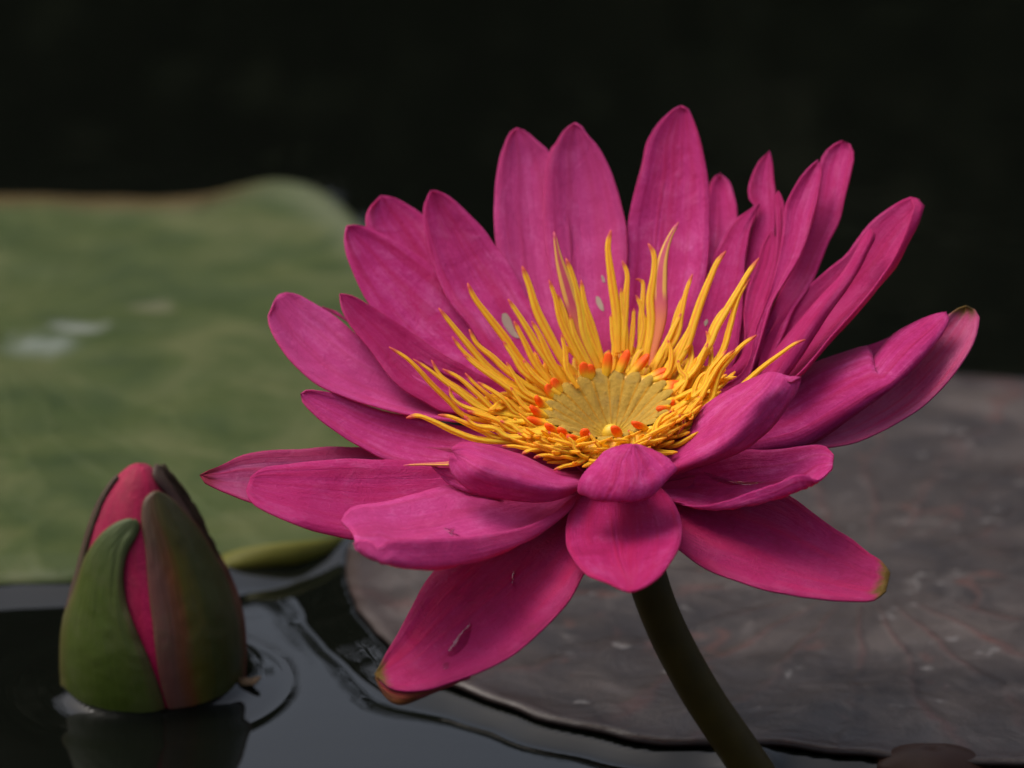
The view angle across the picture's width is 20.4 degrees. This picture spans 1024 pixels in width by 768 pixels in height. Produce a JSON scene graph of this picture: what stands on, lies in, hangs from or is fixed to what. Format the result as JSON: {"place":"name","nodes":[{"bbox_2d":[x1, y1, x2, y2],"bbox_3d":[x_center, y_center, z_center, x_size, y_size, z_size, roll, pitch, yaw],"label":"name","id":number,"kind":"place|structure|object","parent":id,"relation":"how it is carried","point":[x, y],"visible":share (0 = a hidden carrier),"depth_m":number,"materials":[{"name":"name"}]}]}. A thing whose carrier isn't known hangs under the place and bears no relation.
{"place":"outdoors","nodes":[
{"label":"outdoors","id":0,"kind":"place"},
{"bbox_2d":[0,0,1023,767],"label":"water","id":1,"kind":"structure","parent":0,"point":[356,108],"depth_m":1.25,"materials":[{"name":"black liquid"}]},
{"bbox_2d":[59,463,246,712],"bbox_3d":[-0.087,0.052,0.688,0.045,0.069,0.043,0,18,0],"label":"water lily bud","id":2,"kind":"object","parent":1,"relation":"on","point":[153,619],"visible":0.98,"depth_m":0.67,"materials":[{"name":"green plant"}]},
{"bbox_2d":[0,180,397,584],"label":"lily pad","id":3,"kind":"object","parent":1,"relation":"on","point":[134,330],"visible":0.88,"depth_m":0.94,"materials":[{"name":"green plant"}]},
{"bbox_2d":[238,676,260,685],"bbox_3d":[-0.064,0.072,0.692,0.006,0.002,0.004,0,18,0],"label":"dead leaf scrap","id":4,"kind":"object","parent":1,"relation":"on","point":[244,681],"visible":1,"depth_m":0.69,"materials":[{"name":"brown plant"}]},
{"bbox_2d":[200,105,979,767],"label":"water lily flower","id":5,"kind":"object","parent":1,"relation":"on","point":[644,397],"visible":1,"depth_m":0.63,"materials":[{"name":"pink plant"}]},
{"bbox_2d":[346,374,1023,766],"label":"lily pad","id":6,"kind":"object","parent":1,"relation":"on","point":[924,504],"visible":0.59,"depth_m":0.72,"materials":[{"name":"plant"}]},
{"bbox_2d":[873,743,991,767],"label":"young lily leaf","id":7,"kind":"object","parent":1,"relation":"on","point":[930,755],"visible":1,"depth_m":0.65,"materials":[{"name":"brown plant"}]}
]}

